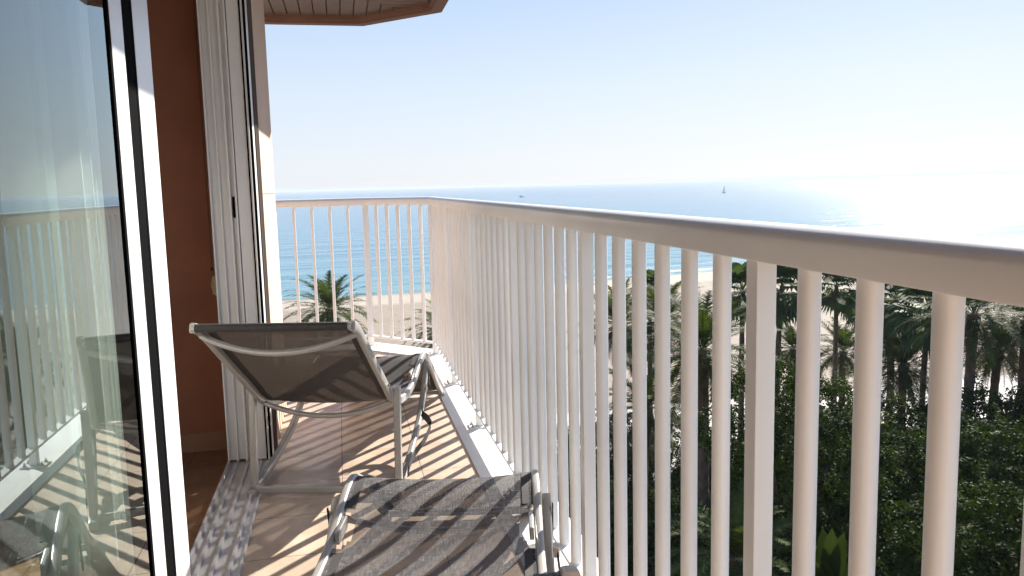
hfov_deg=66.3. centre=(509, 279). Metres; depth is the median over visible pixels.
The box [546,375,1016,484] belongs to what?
promenade
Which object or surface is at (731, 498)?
leafy tree
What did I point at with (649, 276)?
fan palm
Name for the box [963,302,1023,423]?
date palm
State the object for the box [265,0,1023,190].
sky
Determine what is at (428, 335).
date palm
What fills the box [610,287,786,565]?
date palm
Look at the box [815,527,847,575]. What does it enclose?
broad leaved plant
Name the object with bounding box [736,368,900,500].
leafy tree
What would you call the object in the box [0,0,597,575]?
apartment building
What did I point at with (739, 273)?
fan palm
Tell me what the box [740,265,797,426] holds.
fan palm
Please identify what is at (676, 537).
leafy tree
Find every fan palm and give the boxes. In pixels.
[626,269,670,414]
[731,261,746,446]
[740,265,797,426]
[821,273,855,408]
[840,287,855,328]
[854,284,927,427]
[885,286,968,423]
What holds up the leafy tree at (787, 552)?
on the garden ground
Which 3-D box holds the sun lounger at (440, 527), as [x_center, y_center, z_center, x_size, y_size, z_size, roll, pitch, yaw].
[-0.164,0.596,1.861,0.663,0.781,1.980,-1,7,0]
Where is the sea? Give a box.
[275,173,1023,300]
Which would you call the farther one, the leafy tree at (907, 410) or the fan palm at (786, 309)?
the fan palm at (786, 309)
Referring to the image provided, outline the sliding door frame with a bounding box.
[189,0,273,575]
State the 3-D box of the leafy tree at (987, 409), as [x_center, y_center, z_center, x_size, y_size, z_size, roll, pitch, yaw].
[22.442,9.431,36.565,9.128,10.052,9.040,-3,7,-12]
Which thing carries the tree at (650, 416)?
on the garden ground
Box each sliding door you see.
[86,0,166,575]
[121,0,190,575]
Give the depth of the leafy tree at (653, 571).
25.66 m
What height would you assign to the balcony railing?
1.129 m
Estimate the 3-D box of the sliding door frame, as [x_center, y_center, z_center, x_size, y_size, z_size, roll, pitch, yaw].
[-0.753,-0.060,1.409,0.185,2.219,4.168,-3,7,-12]
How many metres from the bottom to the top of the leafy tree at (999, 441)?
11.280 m
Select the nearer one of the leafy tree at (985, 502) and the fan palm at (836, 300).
the leafy tree at (985, 502)
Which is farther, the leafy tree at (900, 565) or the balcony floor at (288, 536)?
the leafy tree at (900, 565)
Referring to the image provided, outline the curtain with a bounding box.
[0,0,135,575]
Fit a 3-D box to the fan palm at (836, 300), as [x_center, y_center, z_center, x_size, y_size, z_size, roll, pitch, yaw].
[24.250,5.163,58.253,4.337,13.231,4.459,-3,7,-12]
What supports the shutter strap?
attached to the apartment building
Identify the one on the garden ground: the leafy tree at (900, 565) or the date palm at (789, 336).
the leafy tree at (900, 565)
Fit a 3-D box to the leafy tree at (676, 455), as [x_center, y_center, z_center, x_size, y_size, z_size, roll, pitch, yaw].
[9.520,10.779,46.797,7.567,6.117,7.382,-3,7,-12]
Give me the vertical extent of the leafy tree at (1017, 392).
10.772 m
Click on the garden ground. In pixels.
(650, 515)
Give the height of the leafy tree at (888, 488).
10.376 m
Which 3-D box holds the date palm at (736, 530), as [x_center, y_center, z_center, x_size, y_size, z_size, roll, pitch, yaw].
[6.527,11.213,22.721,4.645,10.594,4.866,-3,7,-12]
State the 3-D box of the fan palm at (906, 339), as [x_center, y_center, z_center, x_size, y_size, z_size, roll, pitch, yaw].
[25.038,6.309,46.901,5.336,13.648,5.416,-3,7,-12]
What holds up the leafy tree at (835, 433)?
on the garden ground
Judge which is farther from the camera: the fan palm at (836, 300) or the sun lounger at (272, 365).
the fan palm at (836, 300)
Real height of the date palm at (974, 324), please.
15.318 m
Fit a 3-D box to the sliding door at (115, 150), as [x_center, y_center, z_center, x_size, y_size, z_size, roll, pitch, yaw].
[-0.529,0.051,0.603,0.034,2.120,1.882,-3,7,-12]
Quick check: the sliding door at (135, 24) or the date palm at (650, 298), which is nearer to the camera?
the sliding door at (135, 24)
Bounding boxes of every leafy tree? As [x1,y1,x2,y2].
[547,424,610,486]
[558,470,654,575]
[568,407,671,499]
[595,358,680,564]
[596,483,737,575]
[609,409,709,508]
[628,555,708,575]
[670,456,742,554]
[679,345,909,573]
[679,486,892,575]
[709,441,823,551]
[729,416,923,564]
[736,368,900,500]
[774,482,1013,575]
[817,408,1023,556]
[819,377,983,530]
[875,462,1023,575]
[879,400,1023,556]
[894,374,1023,486]
[914,481,1023,575]
[960,414,1023,544]
[966,383,1023,492]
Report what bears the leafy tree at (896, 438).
on the garden ground
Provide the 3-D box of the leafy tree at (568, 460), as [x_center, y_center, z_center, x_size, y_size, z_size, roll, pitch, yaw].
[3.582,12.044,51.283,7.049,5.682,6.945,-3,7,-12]
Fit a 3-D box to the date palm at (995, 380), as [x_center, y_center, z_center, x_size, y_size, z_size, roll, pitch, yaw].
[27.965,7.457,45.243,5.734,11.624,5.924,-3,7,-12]
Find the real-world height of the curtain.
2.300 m
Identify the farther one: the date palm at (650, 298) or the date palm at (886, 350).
the date palm at (886, 350)
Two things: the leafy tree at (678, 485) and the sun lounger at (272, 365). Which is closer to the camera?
the sun lounger at (272, 365)
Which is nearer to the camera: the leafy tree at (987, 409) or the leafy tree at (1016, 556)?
the leafy tree at (1016, 556)
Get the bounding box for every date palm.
[282,270,378,339]
[395,298,432,348]
[566,277,654,466]
[608,280,711,373]
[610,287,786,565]
[652,477,816,575]
[775,322,830,396]
[820,317,886,406]
[841,293,922,444]
[847,324,929,422]
[895,295,1023,446]
[962,309,1019,460]
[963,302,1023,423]
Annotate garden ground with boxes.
[569,463,1010,575]
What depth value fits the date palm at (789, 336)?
55.06 m
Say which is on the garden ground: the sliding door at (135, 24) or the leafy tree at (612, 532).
the leafy tree at (612, 532)
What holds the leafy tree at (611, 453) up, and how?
on the garden ground
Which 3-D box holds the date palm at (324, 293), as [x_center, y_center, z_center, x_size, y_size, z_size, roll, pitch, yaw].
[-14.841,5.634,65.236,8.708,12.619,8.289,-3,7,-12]
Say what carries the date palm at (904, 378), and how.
on the garden ground
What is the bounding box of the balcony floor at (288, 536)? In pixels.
[231,351,479,575]
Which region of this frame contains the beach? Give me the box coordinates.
[282,237,1023,488]
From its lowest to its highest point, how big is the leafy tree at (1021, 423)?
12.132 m
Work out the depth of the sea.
552.61 m
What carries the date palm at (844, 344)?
on the promenade
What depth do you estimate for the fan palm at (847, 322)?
60.52 m
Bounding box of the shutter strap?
[193,0,216,295]
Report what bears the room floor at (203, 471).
on the apartment building
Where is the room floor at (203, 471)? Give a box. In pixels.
[0,449,230,575]
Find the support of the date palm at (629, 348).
on the garden ground
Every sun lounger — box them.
[189,320,444,497]
[312,469,580,575]
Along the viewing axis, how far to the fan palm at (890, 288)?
51.60 m
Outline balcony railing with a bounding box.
[275,196,1023,575]
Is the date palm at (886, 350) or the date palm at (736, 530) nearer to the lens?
the date palm at (736, 530)

